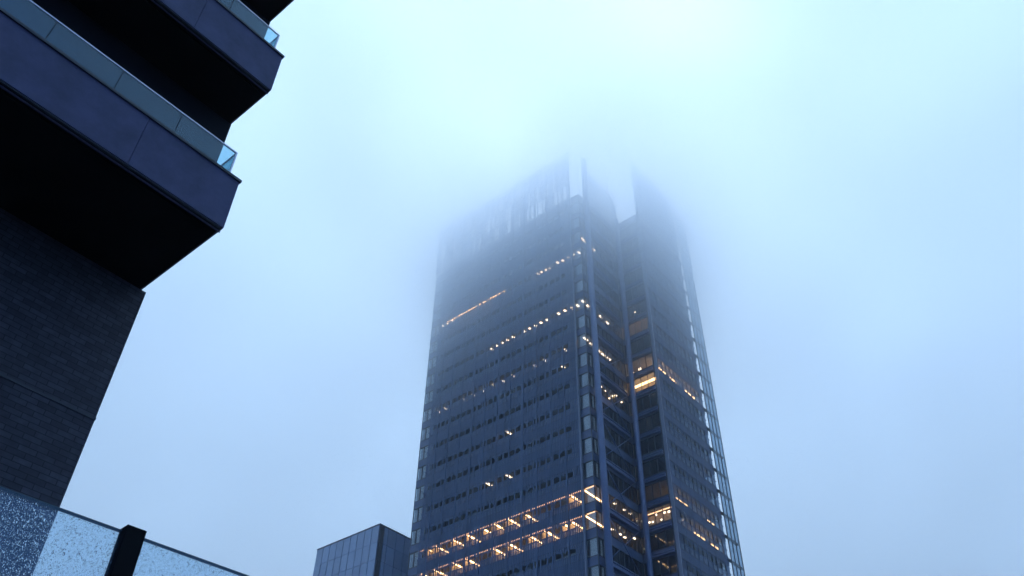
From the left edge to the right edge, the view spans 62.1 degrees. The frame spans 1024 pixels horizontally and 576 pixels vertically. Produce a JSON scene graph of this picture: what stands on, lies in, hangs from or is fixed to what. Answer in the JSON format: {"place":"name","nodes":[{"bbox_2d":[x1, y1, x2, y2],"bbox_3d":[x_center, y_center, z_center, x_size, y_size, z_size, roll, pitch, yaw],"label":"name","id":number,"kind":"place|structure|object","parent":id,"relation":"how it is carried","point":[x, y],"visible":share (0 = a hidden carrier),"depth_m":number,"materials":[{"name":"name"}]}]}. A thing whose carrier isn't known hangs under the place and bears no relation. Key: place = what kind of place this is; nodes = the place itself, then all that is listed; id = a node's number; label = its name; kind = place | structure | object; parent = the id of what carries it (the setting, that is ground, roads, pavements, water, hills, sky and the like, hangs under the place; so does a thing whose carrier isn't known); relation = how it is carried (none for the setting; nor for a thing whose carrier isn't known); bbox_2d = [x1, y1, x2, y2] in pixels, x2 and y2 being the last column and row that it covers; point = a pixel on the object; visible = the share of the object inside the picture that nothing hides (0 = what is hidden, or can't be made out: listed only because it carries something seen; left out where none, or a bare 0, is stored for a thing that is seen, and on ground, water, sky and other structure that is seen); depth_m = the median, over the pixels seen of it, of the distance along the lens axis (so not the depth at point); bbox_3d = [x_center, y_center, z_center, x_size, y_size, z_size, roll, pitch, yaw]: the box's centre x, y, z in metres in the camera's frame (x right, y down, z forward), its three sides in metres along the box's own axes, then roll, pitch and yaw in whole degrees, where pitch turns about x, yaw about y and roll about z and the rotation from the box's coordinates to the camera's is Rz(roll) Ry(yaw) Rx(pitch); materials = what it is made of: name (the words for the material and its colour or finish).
{"place":"outdoors","nodes":[
{"label":"outdoors","id":0,"kind":"place"},
{"bbox_2d":[0,486,248,575],"bbox_3d":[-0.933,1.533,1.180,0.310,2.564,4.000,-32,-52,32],"label":"glass balustrade","id":1,"kind":"object","parent":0,"point":[126,552],"visible":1,"depth_m":1.96,"materials":[{"name":"glass"}]},
{"bbox_2d":[0,0,293,575],"bbox_3d":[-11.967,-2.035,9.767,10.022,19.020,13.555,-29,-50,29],"label":"apartment building","id":2,"kind":"structure","parent":0,"point":[119,184],"depth_m":11.04,"materials":[{"name":"metal"}]},
{"bbox_2d":[313,523,411,575],"bbox_3d":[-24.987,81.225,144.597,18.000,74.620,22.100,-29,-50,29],"label":"glass office block","id":3,"kind":"structure","parent":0,"point":[379,549],"depth_m":159.04,"materials":[{"name":"glass"}]},
{"bbox_2d":[33,0,1023,575],"label":"sky","id":4,"kind":"structure","parent":0,"point":[844,179],"materials":[{"name":"blue"}]},
{"bbox_2d":[407,153,744,575],"bbox_3d":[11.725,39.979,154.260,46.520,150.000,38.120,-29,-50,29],"label":"office tower","id":5,"kind":"structure","parent":0,"point":[565,429],"depth_m":152.69,"materials":[{"name":"metal"}]},
{"bbox_2d":[408,550,418,569],"bbox_3d":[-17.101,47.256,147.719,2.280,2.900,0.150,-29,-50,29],"label":"corner window","id":6,"kind":"structure","parent":5,"relation":"in","point":[418,550],"depth_m":147.77,"materials":[{"name":"grey glass"}]},
{"bbox_2d":[411,528,420,545],"bbox_3d":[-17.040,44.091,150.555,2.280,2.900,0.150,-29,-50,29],"label":"corner window","id":7,"kind":"structure","parent":5,"relation":"in","point":[418,528],"depth_m":150.56,"materials":[{"name":"grey glass"}]},
{"bbox_2d":[412,506,422,523],"bbox_3d":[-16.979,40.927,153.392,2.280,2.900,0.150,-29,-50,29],"label":"corner window","id":8,"kind":"structure","parent":5,"relation":"in","point":[420,506],"depth_m":153.42,"materials":[{"name":"grey glass"}]},
{"bbox_2d":[417,514,582,575],"bbox_3d":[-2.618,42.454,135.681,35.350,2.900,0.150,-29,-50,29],"label":"ribbon window","id":9,"kind":"structure","parent":5,"relation":"in","point":[581,514],"depth_m":134.01,"materials":[{"name":"grey glass"}]},
{"bbox_2d":[420,465,579,542],"bbox_3d":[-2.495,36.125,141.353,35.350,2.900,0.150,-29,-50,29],"label":"ribbon window","id":10,"kind":"structure","parent":5,"relation":"in","point":[577,465],"depth_m":140.54,"materials":[{"name":"grey glass"}]},
{"bbox_2d":[422,442,577,519],"bbox_3d":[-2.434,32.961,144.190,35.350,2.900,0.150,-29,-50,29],"label":"ribbon window","id":11,"kind":"structure","parent":5,"relation":"in","point":[576,442],"depth_m":144.09,"materials":[{"name":"grey glass"}]},
{"bbox_2d":[422,489,580,561],"bbox_3d":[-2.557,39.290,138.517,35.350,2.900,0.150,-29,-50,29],"label":"ribbon window","id":12,"kind":"structure","parent":5,"relation":"in","point":[580,489],"depth_m":137.83,"materials":[{"name":"grey glass"}]},
{"bbox_2d":[427,397,576,468],"bbox_3d":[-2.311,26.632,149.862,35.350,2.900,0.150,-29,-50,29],"label":"ribbon window","id":13,"kind":"structure","parent":5,"relation":"in","point":[576,397],"depth_m":148.95,"materials":[{"name":"grey glass"}]},
{"bbox_2d":[429,377,575,456],"bbox_3d":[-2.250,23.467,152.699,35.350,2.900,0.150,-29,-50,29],"label":"ribbon window","id":14,"kind":"structure","parent":5,"relation":"in","point":[575,377],"depth_m":152.74,"materials":[{"name":"grey glass"}]},
{"bbox_2d":[428,419,577,496],"bbox_3d":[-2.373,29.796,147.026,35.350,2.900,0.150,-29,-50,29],"label":"ribbon window","id":15,"kind":"structure","parent":5,"relation":"in","point":[577,419],"depth_m":146.68,"materials":[{"name":"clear glass"}]},
{"bbox_2d":[432,357,574,436],"bbox_3d":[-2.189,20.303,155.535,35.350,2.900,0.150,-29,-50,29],"label":"ribbon window","id":16,"kind":"structure","parent":5,"relation":"in","point":[574,357],"depth_m":154.85,"materials":[{"name":"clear glass"}]},
{"bbox_2d":[433,320,573,400],"bbox_3d":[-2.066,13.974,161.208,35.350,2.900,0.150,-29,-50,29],"label":"ribbon window","id":17,"kind":"structure","parent":5,"relation":"in","point":[571,320],"depth_m":161.80,"materials":[{"name":"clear glass"}]},
{"bbox_2d":[438,303,569,378],"bbox_3d":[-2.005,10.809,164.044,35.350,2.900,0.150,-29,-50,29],"label":"ribbon window","id":18,"kind":"structure","parent":5,"relation":"in","point":[569,303],"depth_m":163.47,"materials":[{"name":"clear glass"}]},
{"bbox_2d":[436,284,571,366],"bbox_3d":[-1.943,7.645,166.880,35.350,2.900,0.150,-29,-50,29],"label":"ribbon window","id":19,"kind":"structure","parent":5,"relation":"in","point":[571,284],"depth_m":166.21,"materials":[{"name":"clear glass"}]},
{"bbox_2d":[440,269,569,348],"bbox_3d":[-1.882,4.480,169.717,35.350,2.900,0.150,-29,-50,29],"label":"ribbon window","id":20,"kind":"structure","parent":5,"relation":"in","point":[569,269],"depth_m":169.94,"materials":[{"name":"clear glass"}]},
{"bbox_2d":[444,209,565,283],"bbox_3d":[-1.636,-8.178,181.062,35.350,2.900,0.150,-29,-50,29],"label":"ribbon window","id":21,"kind":"structure","parent":5,"relation":"in","point":[565,209],"depth_m":181.63,"materials":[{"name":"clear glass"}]},
{"bbox_2d":[436,338,574,414],"bbox_3d":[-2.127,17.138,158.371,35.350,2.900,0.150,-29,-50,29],"label":"ribbon window","id":22,"kind":"structure","parent":5,"relation":"in","point":[572,338],"depth_m":158.40,"materials":[{"name":"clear glass"}]},
{"bbox_2d":[440,255,570,328],"bbox_3d":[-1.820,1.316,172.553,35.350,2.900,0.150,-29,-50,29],"label":"ribbon window","id":23,"kind":"structure","parent":5,"relation":"in","point":[564,255],"depth_m":172.45,"materials":[{"name":"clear glass"}]},
{"bbox_2d":[443,222,567,302],"bbox_3d":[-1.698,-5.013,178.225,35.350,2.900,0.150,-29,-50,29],"label":"ribbon window","id":24,"kind":"structure","parent":5,"relation":"in","point":[567,222],"depth_m":177.66,"materials":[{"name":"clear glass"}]},
{"bbox_2d":[445,237,569,315],"bbox_3d":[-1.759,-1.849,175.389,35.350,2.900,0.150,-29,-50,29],"label":"ribbon window","id":25,"kind":"structure","parent":5,"relation":"in","point":[569,237],"depth_m":175.59,"materials":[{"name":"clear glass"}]},
{"bbox_2d":[486,541,583,575],"bbox_3d":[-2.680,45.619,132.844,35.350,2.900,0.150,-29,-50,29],"label":"ribbon window","id":26,"kind":"structure","parent":5,"relation":"in","point":[582,541],"depth_m":129.29,"materials":[{"name":"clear glass"}]},
{"bbox_2d":[579,202,613,243],"bbox_3d":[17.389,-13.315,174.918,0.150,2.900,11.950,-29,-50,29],"label":"recess window","id":27,"kind":"structure","parent":5,"relation":"in","point":[579,202],"depth_m":175.55,"materials":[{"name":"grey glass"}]},
{"bbox_2d":[580,216,613,250],"bbox_3d":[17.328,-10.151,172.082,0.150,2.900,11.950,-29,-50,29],"label":"recess window","id":28,"kind":"structure","parent":5,"relation":"in","point":[580,216],"depth_m":172.79,"materials":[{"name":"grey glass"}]},
{"bbox_2d":[581,232,616,273],"bbox_3d":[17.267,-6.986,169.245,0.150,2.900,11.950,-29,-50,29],"label":"recess window","id":29,"kind":"structure","parent":5,"relation":"in","point":[581,232],"depth_m":169.98,"materials":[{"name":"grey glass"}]},
{"bbox_2d":[582,247,616,279],"bbox_3d":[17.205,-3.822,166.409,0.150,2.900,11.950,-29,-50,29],"label":"recess window","id":30,"kind":"structure","parent":5,"relation":"in","point":[582,247],"depth_m":167.43,"materials":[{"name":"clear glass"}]},
{"bbox_2d":[582,262,619,305],"bbox_3d":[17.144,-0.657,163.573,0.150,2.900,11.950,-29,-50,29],"label":"recess window","id":31,"kind":"structure","parent":5,"relation":"in","point":[582,262],"depth_m":164.23,"materials":[{"name":"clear glass"}]},
{"bbox_2d":[583,279,619,312],"bbox_3d":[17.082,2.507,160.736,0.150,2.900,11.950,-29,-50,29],"label":"recess window","id":32,"kind":"structure","parent":5,"relation":"in","point":[583,279],"depth_m":161.29,"materials":[{"name":"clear glass"}]},
{"bbox_2d":[584,296,622,339],"bbox_3d":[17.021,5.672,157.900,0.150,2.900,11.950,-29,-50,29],"label":"recess window","id":33,"kind":"structure","parent":5,"relation":"in","point":[584,296],"depth_m":158.65,"materials":[{"name":"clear glass"}]},
{"bbox_2d":[585,314,622,350],"bbox_3d":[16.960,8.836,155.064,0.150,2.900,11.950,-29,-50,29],"label":"recess window","id":34,"kind":"structure","parent":5,"relation":"in","point":[585,314],"depth_m":155.45,"materials":[{"name":"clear glass"}]},
{"bbox_2d":[586,332,625,376],"bbox_3d":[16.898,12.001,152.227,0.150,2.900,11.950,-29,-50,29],"label":"recess window","id":35,"kind":"structure","parent":5,"relation":"in","point":[586,332],"depth_m":152.78,"materials":[{"name":"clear glass"}]},
{"bbox_2d":[588,352,627,395],"bbox_3d":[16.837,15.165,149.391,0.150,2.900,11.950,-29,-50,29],"label":"recess window","id":36,"kind":"structure","parent":5,"relation":"in","point":[588,352],"depth_m":150.06,"materials":[{"name":"grey glass"}]},
{"bbox_2d":[589,372,629,415],"bbox_3d":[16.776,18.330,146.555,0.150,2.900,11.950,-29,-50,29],"label":"recess window","id":37,"kind":"structure","parent":5,"relation":"in","point":[589,372],"depth_m":147.11,"materials":[{"name":"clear glass"}]},
{"bbox_2d":[590,392,631,436],"bbox_3d":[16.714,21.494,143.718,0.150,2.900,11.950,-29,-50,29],"label":"recess window","id":38,"kind":"structure","parent":5,"relation":"in","point":[590,392],"depth_m":144.37,"materials":[{"name":"grey glass"}]},
{"bbox_2d":[591,414,633,458],"bbox_3d":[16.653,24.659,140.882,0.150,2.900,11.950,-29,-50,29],"label":"recess window","id":39,"kind":"structure","parent":5,"relation":"in","point":[591,414],"depth_m":141.44,"materials":[{"name":"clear glass"}]},
{"bbox_2d":[592,436,635,481],"bbox_3d":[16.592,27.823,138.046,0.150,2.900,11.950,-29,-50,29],"label":"recess window","id":40,"kind":"structure","parent":5,"relation":"in","point":[592,436],"depth_m":138.60,"materials":[{"name":"grey glass"}]},
{"bbox_2d":[594,460,637,504],"bbox_3d":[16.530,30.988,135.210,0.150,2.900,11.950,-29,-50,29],"label":"recess window","id":41,"kind":"structure","parent":5,"relation":"in","point":[613,487],"depth_m":135.72,"materials":[{"name":"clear glass"}]},
{"bbox_2d":[595,484,639,528],"bbox_3d":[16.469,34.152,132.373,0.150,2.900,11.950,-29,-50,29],"label":"recess window","id":42,"kind":"structure","parent":5,"relation":"in","point":[610,495],"depth_m":133.00,"materials":[{"name":"grey glass"}]},
{"bbox_2d":[597,510,642,554],"bbox_3d":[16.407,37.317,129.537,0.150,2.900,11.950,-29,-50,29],"label":"recess window","id":43,"kind":"structure","parent":5,"relation":"in","point":[597,510],"depth_m":130.09,"materials":[{"name":"grey glass"}]},
{"bbox_2d":[598,536,643,575],"bbox_3d":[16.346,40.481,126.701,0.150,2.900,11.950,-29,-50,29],"label":"recess window","id":44,"kind":"structure","parent":5,"relation":"in","point":[603,556],"depth_m":127.25,"materials":[{"name":"grey glass"}]},
{"bbox_2d":[613,222,635,243],"bbox_3d":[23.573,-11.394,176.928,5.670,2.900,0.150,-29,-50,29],"label":"recess window","id":45,"kind":"structure","parent":5,"relation":"in","point":[635,222],"depth_m":176.75,"materials":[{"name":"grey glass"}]},
{"bbox_2d":[615,237,638,258],"bbox_3d":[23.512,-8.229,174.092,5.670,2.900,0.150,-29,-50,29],"label":"recess window","id":46,"kind":"structure","parent":5,"relation":"in","point":[636,237],"depth_m":174.10,"materials":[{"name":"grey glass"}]},
{"bbox_2d":[616,251,640,273],"bbox_3d":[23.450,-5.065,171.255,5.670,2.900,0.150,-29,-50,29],"label":"recess window","id":47,"kind":"structure","parent":5,"relation":"in","point":[639,251],"depth_m":171.02,"materials":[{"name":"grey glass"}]},
{"bbox_2d":[618,267,642,285],"bbox_3d":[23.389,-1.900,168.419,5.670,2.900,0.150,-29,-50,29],"label":"recess window","id":48,"kind":"structure","parent":5,"relation":"in","point":[640,267],"depth_m":168.25,"materials":[{"name":"grey glass"}]},
{"bbox_2d":[619,283,644,305],"bbox_3d":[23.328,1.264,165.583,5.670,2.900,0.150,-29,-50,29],"label":"recess window","id":49,"kind":"structure","parent":5,"relation":"in","point":[642,283],"depth_m":165.54,"materials":[{"name":"grey glass"}]},
{"bbox_2d":[621,299,646,319],"bbox_3d":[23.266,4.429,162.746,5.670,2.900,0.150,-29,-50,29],"label":"recess window","id":50,"kind":"structure","parent":5,"relation":"in","point":[644,299],"depth_m":162.62,"materials":[{"name":"grey glass"}]},
{"bbox_2d":[622,317,647,339],"bbox_3d":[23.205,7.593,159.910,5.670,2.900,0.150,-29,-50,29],"label":"recess window","id":51,"kind":"structure","parent":5,"relation":"in","point":[645,317],"depth_m":159.80,"materials":[{"name":"grey metal"}]},
{"bbox_2d":[624,334,650,357],"bbox_3d":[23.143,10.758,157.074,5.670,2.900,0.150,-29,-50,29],"label":"recess window","id":52,"kind":"structure","parent":5,"relation":"in","point":[648,334],"depth_m":156.83,"materials":[{"name":"grey metal"}]},
{"bbox_2d":[625,352,652,376],"bbox_3d":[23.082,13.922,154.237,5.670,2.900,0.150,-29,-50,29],"label":"recess window","id":53,"kind":"structure","parent":5,"relation":"in","point":[651,352],"depth_m":154.04,"materials":[{"name":"grey metal"}]},
{"bbox_2d":[627,371,654,395],"bbox_3d":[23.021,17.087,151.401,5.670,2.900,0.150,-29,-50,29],"label":"recess window","id":54,"kind":"structure","parent":5,"relation":"in","point":[653,371],"depth_m":151.15,"materials":[{"name":"grey glass"}]},
{"bbox_2d":[629,391,657,415],"bbox_3d":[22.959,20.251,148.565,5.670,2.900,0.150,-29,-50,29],"label":"recess window","id":55,"kind":"structure","parent":5,"relation":"in","point":[655,391],"depth_m":148.33,"materials":[{"name":"grey glass"}]},
{"bbox_2d":[631,412,659,436],"bbox_3d":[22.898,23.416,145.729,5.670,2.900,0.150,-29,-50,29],"label":"recess window","id":56,"kind":"structure","parent":5,"relation":"in","point":[656,412],"depth_m":145.50,"materials":[{"name":"grey glass"}]},
{"bbox_2d":[633,433,662,458],"bbox_3d":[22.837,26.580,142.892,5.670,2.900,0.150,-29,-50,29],"label":"recess window","id":57,"kind":"structure","parent":5,"relation":"in","point":[660,433],"depth_m":142.65,"materials":[{"name":"grey glass"}]},
{"bbox_2d":[635,455,665,481],"bbox_3d":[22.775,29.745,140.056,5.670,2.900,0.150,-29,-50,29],"label":"recess window","id":58,"kind":"structure","parent":5,"relation":"in","point":[663,455],"depth_m":139.77,"materials":[{"name":"grey glass"}]},
{"bbox_2d":[637,478,668,504],"bbox_3d":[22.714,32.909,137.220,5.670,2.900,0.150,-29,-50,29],"label":"recess window","id":59,"kind":"structure","parent":5,"relation":"in","point":[666,478],"depth_m":137.02,"materials":[{"name":"grey glass"}]},
{"bbox_2d":[639,502,671,529],"bbox_3d":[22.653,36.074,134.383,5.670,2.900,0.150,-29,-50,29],"label":"recess window","id":60,"kind":"structure","parent":5,"relation":"in","point":[669,502],"depth_m":134.07,"materials":[{"name":"grey metal"}]},
{"bbox_2d":[642,528,674,554],"bbox_3d":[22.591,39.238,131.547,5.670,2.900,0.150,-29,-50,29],"label":"recess window","id":61,"kind":"structure","parent":5,"relation":"in","point":[670,528],"depth_m":131.19,"materials":[{"name":"grey metal"}]},
{"bbox_2d":[640,226,678,269],"bbox_3d":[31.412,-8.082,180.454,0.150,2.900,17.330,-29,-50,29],"label":"ribbon window","id":62,"kind":"structure","parent":5,"relation":"in","point":[640,226],"depth_m":180.79,"materials":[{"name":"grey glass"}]},
{"bbox_2d":[644,554,677,575],"bbox_3d":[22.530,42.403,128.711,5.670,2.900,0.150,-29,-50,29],"label":"recess window","id":63,"kind":"structure","parent":5,"relation":"in","point":[674,554],"depth_m":128.66,"materials":[{"name":"grey metal"}]},
{"bbox_2d":[642,241,680,285],"bbox_3d":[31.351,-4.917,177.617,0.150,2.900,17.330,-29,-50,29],"label":"ribbon window","id":64,"kind":"structure","parent":5,"relation":"in","point":[642,241],"depth_m":176.58,"materials":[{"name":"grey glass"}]},
{"bbox_2d":[640,251,685,301],"bbox_3d":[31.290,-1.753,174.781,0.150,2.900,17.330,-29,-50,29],"label":"ribbon window","id":65,"kind":"structure","parent":5,"relation":"in","point":[640,251],"depth_m":175.34,"materials":[{"name":"grey glass"}]},
{"bbox_2d":[642,267,686,313],"bbox_3d":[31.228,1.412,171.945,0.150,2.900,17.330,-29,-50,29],"label":"ribbon window","id":66,"kind":"structure","parent":5,"relation":"in","point":[642,267],"depth_m":172.07,"materials":[{"name":"grey glass"}]},
{"bbox_2d":[645,289,691,336],"bbox_3d":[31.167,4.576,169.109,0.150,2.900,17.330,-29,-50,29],"label":"ribbon window","id":67,"kind":"structure","parent":5,"relation":"in","point":[648,289],"depth_m":169.16,"materials":[{"name":"grey glass"}]},
{"bbox_2d":[646,300,693,351],"bbox_3d":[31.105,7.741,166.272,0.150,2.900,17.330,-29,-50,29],"label":"ribbon window","id":68,"kind":"structure","parent":5,"relation":"in","point":[646,300],"depth_m":166.61,"materials":[{"name":"grey glass"}]},
{"bbox_2d":[648,317,693,367],"bbox_3d":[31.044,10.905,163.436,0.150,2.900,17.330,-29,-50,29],"label":"ribbon window","id":69,"kind":"structure","parent":5,"relation":"in","point":[648,317],"depth_m":163.71,"materials":[{"name":"grey glass"}]},
{"bbox_2d":[650,334,700,388],"bbox_3d":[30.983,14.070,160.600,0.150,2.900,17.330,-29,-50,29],"label":"ribbon window","id":70,"kind":"structure","parent":5,"relation":"in","point":[650,334],"depth_m":159.92,"materials":[{"name":"grey glass"}]},
{"bbox_2d":[652,352,703,407],"bbox_3d":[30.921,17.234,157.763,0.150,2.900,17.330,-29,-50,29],"label":"ribbon window","id":71,"kind":"structure","parent":5,"relation":"in","point":[652,352],"depth_m":157.94,"materials":[{"name":"grey glass"}]},
{"bbox_2d":[656,377,704,420],"bbox_3d":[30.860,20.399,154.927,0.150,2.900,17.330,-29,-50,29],"label":"ribbon window","id":72,"kind":"structure","parent":5,"relation":"in","point":[659,377],"depth_m":154.66,"materials":[{"name":"grey metal"}]},
{"bbox_2d":[657,391,705,440],"bbox_3d":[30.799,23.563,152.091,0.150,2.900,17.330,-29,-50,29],"label":"ribbon window","id":73,"kind":"structure","parent":5,"relation":"in","point":[657,391],"depth_m":152.07,"materials":[{"name":"grey metal"}]},
{"bbox_2d":[661,418,713,466],"bbox_3d":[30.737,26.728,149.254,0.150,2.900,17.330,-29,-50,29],"label":"ribbon window","id":74,"kind":"structure","parent":5,"relation":"in","point":[664,418],"depth_m":149.19,"materials":[{"name":"grey metal"}]},
{"bbox_2d":[662,433,716,487],"bbox_3d":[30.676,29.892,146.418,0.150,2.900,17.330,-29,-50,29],"label":"ribbon window","id":75,"kind":"structure","parent":5,"relation":"in","point":[662,433],"depth_m":145.89,"materials":[{"name":"grey glass"}]},
{"bbox_2d":[681,557,706,575],"bbox_3d":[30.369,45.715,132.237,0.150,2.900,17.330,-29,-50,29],"label":"ribbon window","id":76,"kind":"structure","parent":5,"relation":"in","point":[681,557],"depth_m":130.11,"materials":[{"name":"grey glass"}]},
{"bbox_2d":[669,459,720,510],"bbox_3d":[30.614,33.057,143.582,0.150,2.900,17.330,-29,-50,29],"label":"ribbon window","id":77,"kind":"structure","parent":5,"relation":"in","point":[669,459],"depth_m":143.14,"materials":[{"name":"grey glass"}]},
{"bbox_2d":[672,482,721,527],"bbox_3d":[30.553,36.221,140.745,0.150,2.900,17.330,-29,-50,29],"label":"ribbon window","id":78,"kind":"structure","parent":5,"relation":"in","point":[672,482],"depth_m":140.75,"materials":[{"name":"grey glass"}]},
{"bbox_2d":[675,506,725,552],"bbox_3d":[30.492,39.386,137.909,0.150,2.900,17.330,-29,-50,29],"label":"ribbon window","id":79,"kind":"structure","parent":5,"relation":"in","point":[675,506],"depth_m":138.36,"materials":[{"name":"grey glass"}]},
{"bbox_2d":[678,531,729,575],"bbox_3d":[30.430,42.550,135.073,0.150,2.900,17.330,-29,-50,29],"label":"ribbon window","id":80,"kind":"structure","parent":5,"relation":"in","point":[678,531],"depth_m":134.70,"materials":[{"name":"grey glass"}]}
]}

